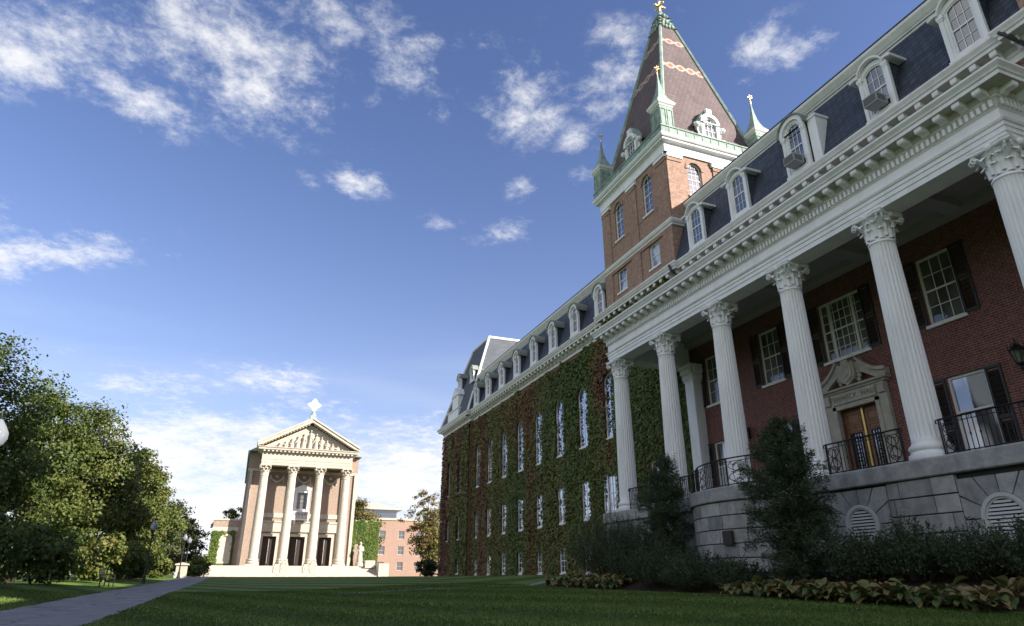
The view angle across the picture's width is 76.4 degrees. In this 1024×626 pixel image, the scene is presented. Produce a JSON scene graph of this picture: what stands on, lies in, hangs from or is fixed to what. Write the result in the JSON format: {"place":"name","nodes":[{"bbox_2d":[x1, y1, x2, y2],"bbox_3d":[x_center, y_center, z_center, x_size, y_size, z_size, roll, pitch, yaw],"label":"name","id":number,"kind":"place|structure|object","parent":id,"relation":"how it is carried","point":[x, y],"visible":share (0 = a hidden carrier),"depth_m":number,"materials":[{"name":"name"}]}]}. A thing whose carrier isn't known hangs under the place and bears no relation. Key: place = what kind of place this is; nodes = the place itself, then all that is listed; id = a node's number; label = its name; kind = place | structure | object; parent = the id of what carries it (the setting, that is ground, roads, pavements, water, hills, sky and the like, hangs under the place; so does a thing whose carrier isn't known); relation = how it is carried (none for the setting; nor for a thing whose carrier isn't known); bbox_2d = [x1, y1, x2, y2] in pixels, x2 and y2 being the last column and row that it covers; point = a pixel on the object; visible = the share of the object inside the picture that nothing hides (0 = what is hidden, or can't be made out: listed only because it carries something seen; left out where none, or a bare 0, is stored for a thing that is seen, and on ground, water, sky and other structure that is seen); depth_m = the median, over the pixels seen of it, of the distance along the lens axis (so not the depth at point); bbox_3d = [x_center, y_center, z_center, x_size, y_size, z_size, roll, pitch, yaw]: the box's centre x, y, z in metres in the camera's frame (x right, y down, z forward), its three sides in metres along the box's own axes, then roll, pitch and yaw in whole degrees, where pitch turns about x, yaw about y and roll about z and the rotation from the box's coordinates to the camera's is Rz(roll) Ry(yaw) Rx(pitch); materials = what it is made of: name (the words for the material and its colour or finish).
{"place":"outdoors","nodes":[
{"label":"outdoors","id":0,"kind":"place"},
{"bbox_2d":[0,577,209,625],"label":"path","id":1,"kind":"structure","parent":0,"point":[81,610],"depth_m":19.08,"materials":[{"name":"concrete"}]},
{"bbox_2d":[0,0,923,575],"label":"sky","id":2,"kind":"structure","parent":0,"point":[220,219],"materials":[{"name":"blue"}]},
{"bbox_2d":[0,574,1023,625],"bbox_3d":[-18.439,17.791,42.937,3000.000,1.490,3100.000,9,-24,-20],"label":"lawn","id":3,"kind":"structure","parent":0,"point":[226,584],"depth_m":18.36,"materials":[{"name":"green plant"}]},
{"bbox_2d":[0,412,8,446],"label":"street lamp","id":4,"kind":"object","parent":3,"relation":"on","point":[4,433],"visible":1,"depth_m":16.24,"materials":[{"name":"white glass"}]},
{"bbox_2d":[0,498,57,584],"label":"bush","id":5,"kind":"object","parent":3,"relation":"on","point":[10,536],"visible":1,"depth_m":29.80,"materials":[{"name":"green plant"}]},
{"bbox_2d":[0,330,81,547],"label":"broadleaf tree","id":6,"kind":"object","parent":3,"relation":"on","point":[11,464],"visible":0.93,"depth_m":36.86,"materials":[{"name":"green plant"}]},
{"bbox_2d":[0,383,102,582],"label":"broadleaf tree","id":7,"kind":"object","parent":3,"relation":"on","point":[78,442],"visible":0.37,"depth_m":42.18,"materials":[{"name":"green plant"}]},
{"bbox_2d":[0,515,111,584],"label":"bush","id":8,"kind":"object","parent":3,"relation":"on","point":[54,556],"visible":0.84,"depth_m":35.51,"materials":[{"name":"green plant"}]},
{"bbox_2d":[9,396,153,578],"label":"broadleaf tree","id":9,"kind":"object","parent":3,"relation":"on","point":[106,486],"visible":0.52,"depth_m":53.80,"materials":[{"name":"green plant"}]},
{"bbox_2d":[65,527,129,581],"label":"bush","id":10,"kind":"object","parent":3,"relation":"on","point":[112,547],"visible":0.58,"depth_m":43.88,"materials":[{"name":"green plant"}]},
{"bbox_2d":[98,569,115,586],"bbox_3d":[-23.246,15.180,37.294,0.678,0.957,1.800,9,-24,-20],"label":"park bench","id":11,"kind":"object","parent":3,"relation":"on","point":[101,572],"visible":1,"depth_m":36.72,"materials":[{"name":"black paint"}]},
{"bbox_2d":[80,534,153,579],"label":"bush","id":12,"kind":"object","parent":3,"relation":"on","point":[130,559],"visible":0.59,"depth_m":51.34,"materials":[{"name":"green plant"}]},
{"bbox_2d":[97,445,174,577],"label":"broadleaf tree","id":13,"kind":"object","parent":3,"relation":"on","point":[158,512],"visible":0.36,"depth_m":61.53,"materials":[{"name":"green plant"}]},
{"bbox_2d":[117,554,157,578],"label":"bush","id":14,"kind":"object","parent":3,"relation":"on","point":[137,573],"visible":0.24,"depth_m":57.93,"materials":[{"name":"green plant"}]},
{"bbox_2d":[140,518,157,583],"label":"street lamp","id":15,"kind":"object","parent":3,"relation":"on","point":[154,526],"visible":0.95,"depth_m":49.05,"materials":[{"name":"black metal"}]},
{"bbox_2d":[122,479,187,557],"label":"broadleaf tree","id":16,"kind":"object","parent":3,"relation":"on","point":[156,540],"visible":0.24,"depth_m":70.93,"materials":[{"name":"green plant"}]},
{"bbox_2d":[146,554,174,577],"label":"bush","id":17,"kind":"object","parent":3,"relation":"on","point":[158,570],"visible":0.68,"depth_m":65.70,"materials":[{"name":"green plant"}]},
{"bbox_2d":[152,499,201,575],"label":"dark tree","id":18,"kind":"object","parent":3,"relation":"on","point":[174,549],"visible":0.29,"depth_m":86.66,"materials":[{"name":"green plant"}]},
{"bbox_2d":[173,562,189,577],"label":"gate pier","id":19,"kind":"structure","parent":3,"relation":"on","point":[183,569],"depth_m":73.69,"materials":[{"name":"stone"}]},
{"bbox_2d":[170,518,210,575],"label":"dark tree","id":20,"kind":"object","parent":3,"relation":"on","point":[194,545],"visible":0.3,"depth_m":105.56,"materials":[{"name":"green plant"}]},
{"bbox_2d":[184,554,212,576],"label":"bush","id":21,"kind":"object","parent":3,"relation":"on","point":[198,566],"visible":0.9,"depth_m":81.00,"materials":[{"name":"green plant"}]},
{"bbox_2d":[210,507,241,535],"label":"broadleaf tree","id":22,"kind":"object","parent":3,"relation":"on","point":[232,512],"visible":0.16,"depth_m":124.19,"materials":[{"name":"green plant"}]},
{"bbox_2d":[200,399,388,576],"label":"chapel","id":23,"kind":"structure","parent":3,"relation":"on","point":[298,508],"depth_m":104.27,"materials":[{"name":"stone"}]},
{"bbox_2d":[207,530,235,565],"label":"ivy","id":24,"kind":"object","parent":23,"relation":"attached to","point":[216,535],"visible":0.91,"depth_m":99.84,"materials":[{"name":"green plant"}]},
{"bbox_2d":[259,536,275,565],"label":"door","id":25,"kind":"structure","parent":23,"relation":"in","point":[268,542],"depth_m":102.25,"materials":[{"name":"brown wood"}]},
{"bbox_2d":[287,537,304,565],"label":"door","id":26,"kind":"structure","parent":23,"relation":"in","point":[296,544],"depth_m":103.71,"materials":[{"name":"brown wood"}]},
{"bbox_2d":[296,493,306,508],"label":"window","id":27,"kind":"structure","parent":23,"relation":"in","point":[301,499],"depth_m":106.55,"materials":[{"name":"glass"}]},
{"bbox_2d":[316,537,330,565],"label":"door","id":28,"kind":"structure","parent":23,"relation":"in","point":[323,551],"depth_m":105.16,"materials":[{"name":"brown wood"}]},
{"bbox_2d":[355,542,363,565],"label":"statue","id":29,"kind":"object","parent":23,"relation":"on","point":[360,548],"visible":0.99,"depth_m":105.36,"materials":[{"name":"stone"}]},
{"bbox_2d":[350,519,379,565],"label":"ivy","id":30,"kind":"object","parent":23,"relation":"attached to","point":[366,534],"visible":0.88,"depth_m":108.05,"materials":[{"name":"green plant"}]},
{"bbox_2d":[354,497,385,548],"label":"broadleaf tree","id":31,"kind":"object","parent":3,"relation":"on","point":[360,504],"visible":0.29,"depth_m":126.33,"materials":[{"name":"green plant"}]},
{"bbox_2d":[354,503,439,575],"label":"brick building","id":32,"kind":"structure","parent":3,"relation":"on","point":[393,550],"depth_m":160.24,"materials":[{"name":"brick"}]},
{"bbox_2d":[397,489,439,559],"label":"autumn tree","id":33,"kind":"object","parent":3,"relation":"on","point":[425,524],"visible":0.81,"depth_m":117.93,"materials":[{"name":"green plant"}]},
{"bbox_2d":[407,508,439,574],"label":"autumn tree","id":34,"kind":"object","parent":3,"relation":"on","point":[433,550],"visible":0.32,"depth_m":119.03,"materials":[{"name":"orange plant"}]},
{"bbox_2d":[414,558,437,575],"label":"bush","id":35,"kind":"object","parent":3,"relation":"on","point":[430,567],"visible":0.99,"depth_m":73.57,"materials":[{"name":"green plant"}]},
{"bbox_2d":[437,0,1023,575],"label":"college hall","id":36,"kind":"structure","parent":3,"relation":"on","point":[859,272],"depth_m":24.93,"materials":[{"name":"red brick"}]},
{"bbox_2d":[437,422,469,575],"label":"ivy","id":37,"kind":"object","parent":36,"relation":"attached to","point":[460,500],"visible":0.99,"depth_m":69.93,"materials":[{"name":"green plant"}]},
{"bbox_2d":[488,438,492,483],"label":"window","id":38,"kind":"structure","parent":36,"relation":"in","point":[490,441],"depth_m":63.05,"materials":[{"name":"white paint"}]},
{"bbox_2d":[501,430,507,478],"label":"window","id":39,"kind":"structure","parent":36,"relation":"in","point":[504,441],"depth_m":59.52,"materials":[{"name":"white paint"}]},
{"bbox_2d":[517,422,523,472],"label":"window","id":40,"kind":"structure","parent":36,"relation":"in","point":[520,444],"depth_m":56.35,"materials":[{"name":"white paint"}]},
{"bbox_2d":[518,499,523,531],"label":"window","id":41,"kind":"structure","parent":36,"relation":"in","point":[520,526],"depth_m":54.18,"materials":[{"name":"white paint"}]},
{"bbox_2d":[536,412,542,465],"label":"window","id":42,"kind":"structure","parent":36,"relation":"in","point":[538,457],"depth_m":53.05,"materials":[{"name":"white paint"}]},
{"bbox_2d":[537,494,543,528],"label":"window","id":43,"kind":"structure","parent":36,"relation":"in","point":[539,509],"depth_m":50.80,"materials":[{"name":"white paint"}]},
{"bbox_2d":[468,340,617,575],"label":"ivy","id":44,"kind":"object","parent":36,"relation":"attached to","point":[513,477],"visible":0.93,"depth_m":51.04,"materials":[{"name":"green plant"}]},
{"bbox_2d":[556,400,564,457],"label":"window","id":45,"kind":"structure","parent":36,"relation":"in","point":[560,445],"depth_m":49.50,"materials":[{"name":"white paint"}]},
{"bbox_2d":[558,487,565,524],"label":"window","id":46,"kind":"structure","parent":36,"relation":"in","point":[561,521],"depth_m":47.36,"materials":[{"name":"white paint"}]},
{"bbox_2d":[560,549,567,574],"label":"window","id":47,"kind":"structure","parent":36,"relation":"in","point":[563,561],"depth_m":45.92,"materials":[{"name":"white paint"}]},
{"bbox_2d":[579,388,588,449],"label":"window","id":48,"kind":"structure","parent":36,"relation":"in","point":[582,395],"depth_m":46.26,"materials":[{"name":"white paint"}]},
{"bbox_2d":[582,481,591,520],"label":"window","id":49,"kind":"structure","parent":36,"relation":"in","point":[585,490],"depth_m":44.11,"materials":[{"name":"white paint"}]},
{"bbox_2d":[604,373,614,439],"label":"window","id":50,"kind":"structure","parent":36,"relation":"in","point":[607,382],"depth_m":43.10,"materials":[{"name":"white paint"}]},
{"bbox_2d":[603,474,618,513],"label":"window","id":51,"kind":"structure","parent":36,"relation":"in","point":[610,496],"depth_m":41.25,"materials":[{"name":"glass"}]},
{"bbox_2d":[615,202,624,243],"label":"window","id":52,"kind":"structure","parent":36,"relation":"in","point":[619,213],"depth_m":44.58,"materials":[{"name":"white paint"}]},
{"bbox_2d":[617,267,627,295],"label":"window","id":53,"kind":"structure","parent":36,"relation":"in","point":[623,273],"depth_m":43.02,"materials":[{"name":"white paint"}]},
{"bbox_2d":[603,277,668,324],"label":"ivy","id":54,"kind":"object","parent":36,"relation":"attached to","point":[664,280],"visible":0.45,"depth_m":40.06,"materials":[{"name":"green plant"}]},
{"bbox_2d":[628,484,662,508],"bbox_3d":[6.046,8.206,29.155,0.052,1.002,3.096,9,-24,-20],"label":"iron railing","id":55,"kind":"object","parent":36,"relation":"on","point":[633,490],"visible":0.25,"depth_m":29.95,"materials":[{"name":"black metal"}]},
{"bbox_2d":[643,175,653,218],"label":"window","id":56,"kind":"structure","parent":36,"relation":"in","point":[648,200],"depth_m":41.55,"materials":[{"name":"white paint"}]},
{"bbox_2d":[607,350,694,508],"bbox_3d":[7.778,5.664,37.782,0.439,12.918,8.070,9,-24,-20],"label":"ivy","id":57,"kind":"object","parent":36,"relation":"attached to","point":[656,421],"visible":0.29,"depth_m":37.51,"materials":[{"name":"green plant"}]},
{"bbox_2d":[649,241,661,271],"bbox_3d":[8.721,-3.488,39.588,0.270,1.708,1.260,9,-24,-20],"label":"window","id":58,"kind":"structure","parent":36,"relation":"in","point":[654,249],"depth_m":39.72,"materials":[{"name":"white paint"}]},
{"bbox_2d":[687,164,701,195],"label":"window","id":59,"kind":"structure","parent":36,"relation":"in","point":[694,177],"depth_m":40.46,"materials":[{"name":"white paint"}]},
{"bbox_2d":[705,355,719,407],"bbox_3d":[10.308,3.408,33.051,0.270,2.608,1.440,9,-24,-20],"label":"window","id":60,"kind":"structure","parent":36,"relation":"in","point":[711,369],"depth_m":33.33,"materials":[{"name":"glass"}]},
{"bbox_2d":[715,440,728,486],"bbox_3d":[10.396,7.792,31.305,0.080,3.286,1.296,9,-24,-20],"label":"window","id":61,"kind":"structure","parent":36,"relation":"in","point":[719,446],"depth_m":31.87,"materials":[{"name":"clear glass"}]},
{"bbox_2d":[722,530,734,544],"bbox_3d":[7.181,7.466,21.612,0.090,0.450,0.450,9,-24,-20],"label":"wall plaque","id":62,"kind":"object","parent":36,"relation":"attached to","point":[728,537],"depth_m":21.54,"materials":[{"name":"grey metal"}]},
{"bbox_2d":[691,454,770,492],"bbox_3d":[7.682,5.776,23.179,0.913,1.002,5.289,9,-24,-20],"label":"iron railing","id":63,"kind":"object","parent":36,"relation":"on","point":[696,480],"visible":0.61,"depth_m":23.11,"materials":[{"name":"black metal"}]},
{"bbox_2d":[759,327,786,388],"bbox_3d":[11.790,2.000,29.589,0.270,2.608,1.440,9,-24,-20],"label":"window","id":64,"kind":"structure","parent":36,"relation":"in","point":[769,344],"depth_m":29.71,"materials":[{"name":"glass"}]},
{"bbox_2d":[783,152,804,169],"bbox_3d":[12.520,-6.763,28.922,0.605,0.400,0.604,9,-24,-20],"label":"air conditioner","id":65,"kind":"object","parent":36,"relation":"attached to","point":[793,160],"visible":1,"depth_m":28.76,"materials":[{"name":"grey metal"}]},
{"bbox_2d":[818,289,872,365],"bbox_3d":[13.276,0.589,26.119,0.270,2.608,2.260,9,-24,-20],"label":"window","id":66,"kind":"structure","parent":36,"relation":"in","point":[841,318],"depth_m":26.18,"materials":[{"name":"glass"}]},
{"bbox_2d":[843,408,871,468],"bbox_3d":[13.221,5.203,24.713,0.092,3.120,0.840,9,-24,-20],"label":"door","id":67,"kind":"structure","parent":36,"relation":"in","point":[853,418],"depth_m":24.92,"materials":[{"name":"brown wood"}]},
{"bbox_2d":[823,428,906,474],"bbox_3d":[10.333,4.136,19.146,0.052,1.002,2.846,9,-24,-20],"label":"iron railing","id":68,"kind":"object","parent":36,"relation":"on","point":[827,450],"visible":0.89,"depth_m":19.03,"materials":[{"name":"black metal"}]},
{"bbox_2d":[862,91,887,111],"bbox_3d":[14.133,-8.224,25.329,0.605,0.400,0.604,9,-24,-20],"label":"air conditioner","id":69,"kind":"object","parent":36,"relation":"attached to","point":[875,101],"visible":1,"depth_m":25.18,"materials":[{"name":"grey metal"}]},
{"bbox_2d":[863,403,887,466],"bbox_3d":[13.564,4.877,23.912,0.092,3.120,0.840,9,-24,-20],"label":"door","id":70,"kind":"structure","parent":36,"relation":"in","point":[870,411],"depth_m":24.21,"materials":[{"name":"brown wood"}]},
{"bbox_2d":[915,248,968,329],"bbox_3d":[14.807,-0.864,22.546,0.270,2.608,1.440,9,-24,-20],"label":"window","id":71,"kind":"structure","parent":36,"relation":"in","point":[944,305],"depth_m":22.61,"materials":[{"name":"glass"}]},
{"bbox_2d":[947,368,1003,450],"bbox_3d":[14.921,3.496,20.740,0.080,3.286,1.296,9,-24,-20],"label":"window","id":72,"kind":"structure","parent":36,"relation":"in","point":[970,391],"depth_m":20.98,"materials":[{"name":"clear glass"}]},
{"bbox_2d":[934,400,1023,454],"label":"iron railing","id":73,"kind":"object","parent":36,"relation":"on","point":[976,416],"visible":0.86,"depth_m":16.23,"materials":[{"name":"black metal"}]},
{"bbox_2d":[1005,338,1023,369],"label":"wall lantern","id":74,"kind":"object","parent":36,"relation":"attached to","point":[1015,350],"depth_m":19.36,"materials":[{"name":"black metal"}]},
{"bbox_2d":[548,571,1023,611],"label":"planting bed","id":75,"kind":"object","parent":3,"relation":"on","point":[636,585],"visible":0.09,"depth_m":15.89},
{"bbox_2d":[566,505,639,574],"bbox_3d":[4.412,10.223,29.416,3.916,2.995,3.994,9,-24,-20],"label":"shrub","id":76,"kind":"object","parent":75,"relation":"on","point":[592,546],"visible":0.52,"depth_m":29.03,"materials":[{"name":"green plant"}]},
{"bbox_2d":[604,575,624,588],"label":"hosta plant","id":77,"kind":"object","parent":75,"relation":"on","point":[615,581],"visible":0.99,"depth_m":24.11,"materials":[{"name":"green plant"}]},
{"bbox_2d":[601,511,659,571],"bbox_3d":[5.003,9.534,26.984,2.870,2.535,2.835,9,-24,-20],"label":"shrub","id":78,"kind":"object","parent":75,"relation":"on","point":[624,537],"visible":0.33,"depth_m":26.74,"materials":[{"name":"green plant"}]},
{"bbox_2d":[601,539,660,580],"bbox_3d":[4.704,9.640,25.466,2.424,1.591,2.365,9,-24,-20],"label":"shrub","id":79,"kind":"object","parent":75,"relation":"on","point":[617,567],"visible":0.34,"depth_m":25.15,"materials":[{"name":"green plant"}]},
{"bbox_2d":[624,538,695,586],"bbox_3d":[5.230,8.680,22.671,2.703,1.588,2.736,9,-24,-20],"label":"shrub","id":80,"kind":"object","parent":75,"relation":"on","point":[649,576],"visible":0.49,"depth_m":22.30,"materials":[{"name":"green plant"}]},
{"bbox_2d":[630,452,695,565],"bbox_3d":[5.890,7.707,24.925,2.617,4.864,2.407,9,-24,-20],"label":"conifer","id":81,"kind":"object","parent":75,"relation":"on","point":[661,513],"visible":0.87,"depth_m":24.72,"materials":[{"name":"green plant"}]},
{"bbox_2d":[656,545,734,589],"bbox_3d":[5.910,8.063,20.648,2.533,1.310,2.593,9,-24,-20],"label":"shrub","id":82,"kind":"object","parent":75,"relation":"on","point":[683,573],"visible":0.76,"depth_m":20.20,"materials":[{"name":"green plant"}]},
{"bbox_2d":[719,581,741,595],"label":"hosta plant","id":83,"kind":"object","parent":75,"relation":"on","point":[732,587],"visible":0.91,"depth_m":17.89,"materials":[{"name":"green plant"}]},
{"bbox_2d":[705,554,768,588],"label":"shrub","id":84,"kind":"object","parent":75,"relation":"on","point":[733,573],"visible":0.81,"depth_m":18.94,"materials":[{"name":"green plant"}]},
{"bbox_2d":[736,575,766,593],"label":"hosta plant","id":85,"kind":"object","parent":75,"relation":"on","point":[744,584],"visible":0.53,"depth_m":17.45,"materials":[{"name":"green plant"}]},
{"bbox_2d":[747,581,772,596],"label":"hosta plant","id":86,"kind":"object","parent":75,"relation":"on","point":[755,590],"visible":0.7,"depth_m":17.00,"materials":[{"name":"green plant"}]},
{"bbox_2d":[760,583,789,597],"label":"hosta plant","id":87,"kind":"object","parent":75,"relation":"on","point":[766,589],"visible":0.78,"depth_m":16.43,"materials":[{"name":"green plant"}]},
{"bbox_2d":[770,579,807,598],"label":"hosta plant","id":88,"kind":"object","parent":75,"relation":"on","point":[789,587],"visible":0.71,"depth_m":16.12,"materials":[{"name":"green plant"}]},
{"bbox_2d":[737,414,845,583],"bbox_3d":[7.781,5.222,18.275,2.856,4.920,3.202,-7,-23,17],"label":"conifer","id":89,"kind":"object","parent":75,"relation":"on","point":[790,472],"visible":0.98,"depth_m":17.77,"materials":[{"name":"green plant"}]},
{"bbox_2d":[795,579,829,600],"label":"hosta plant","id":90,"kind":"object","parent":75,"relation":"on","point":[798,587],"visible":0.46,"depth_m":15.52,"materials":[{"name":"green plant"}]},
{"bbox_2d":[802,577,843,600],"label":"hosta plant","id":91,"kind":"object","parent":75,"relation":"on","point":[813,591],"visible":0.94,"depth_m":15.14,"materials":[{"name":"green plant"}]},
{"bbox_2d":[821,527,903,581],"bbox_3d":[8.886,6.070,16.425,2.011,1.310,2.018,9,-24,-20],"label":"shrub","id":92,"kind":"object","parent":75,"relation":"on","point":[848,564],"visible":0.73,"depth_m":16.15,"materials":[{"name":"green plant"}]},
{"bbox_2d":[850,579,893,603],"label":"hosta plant","id":93,"kind":"object","parent":75,"relation":"on","point":[857,596],"visible":0.78,"depth_m":14.10,"materials":[{"name":"green plant"}]},
{"bbox_2d":[866,511,959,580],"bbox_3d":[9.487,5.471,15.299,2.014,1.528,2.094,9,-24,-20],"label":"shrub","id":94,"kind":"object","parent":75,"relation":"on","point":[905,554],"visible":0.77,"depth_m":15.03,"materials":[{"name":"green plant"}]},
{"bbox_2d":[921,583,958,607],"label":"hosta plant","id":95,"kind":"object","parent":75,"relation":"on","point":[934,602],"visible":0.75,"depth_m":12.77,"materials":[{"name":"green plant"}]},
{"bbox_2d":[925,576,969,600],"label":"hosta plant","id":96,"kind":"object","parent":75,"relation":"on","point":[958,588],"visible":0.47,"depth_m":13.07,"materials":[{"name":"green plant"}]},
{"bbox_2d":[923,516,1023,579],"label":"shrub","id":97,"kind":"object","parent":75,"relation":"on","point":[973,560],"visible":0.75,"depth_m":13.81,"materials":[{"name":"green plant"}]},
{"bbox_2d":[963,584,1016,612],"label":"hosta plant","id":98,"kind":"object","parent":75,"relation":"on","point":[985,593],"visible":1,"depth_m":11.76,"materials":[{"name":"green plant"}]},
{"bbox_2d":[977,514,1023,576],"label":"shrub","id":99,"kind":"object","parent":75,"relation":"on","point":[1015,558],"visible":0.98,"depth_m":12.98,"materials":[{"name":"green plant"}]},
{"bbox_2d":[978,575,1023,609],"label":"hosta plant","id":100,"kind":"object","parent":75,"relation":"on","point":[1013,585],"visible":0.51,"depth_m":12.05,"materials":[{"name":"green plant"}]},
{"bbox_2d":[833,581,874,602],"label":"hosta plant","id":101,"kind":"object","parent":3,"relation":"on","point":[843,587],"visible":0.68,"depth_m":14.58,"materials":[{"name":"green plant"}]},
{"bbox_2d":[869,581,912,605],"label":"hosta plant","id":102,"kind":"object","parent":3,"relation":"on","point":[886,588],"visible":0.55,"depth_m":13.65,"materials":[{"name":"green plant"}]},
{"bbox_2d":[889,578,929,607],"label":"hosta plant","id":103,"kind":"object","parent":3,"relation":"on","point":[901,592],"visible":0.92,"depth_m":13.13,"materials":[{"name":"green plant"}]},
{"bbox_2d":[945,588,982,611],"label":"hosta plant","id":104,"kind":"object","parent":3,"relation":"on","point":[956,600],"visible":0.84,"depth_m":12.21,"materials":[{"name":"green plant"}]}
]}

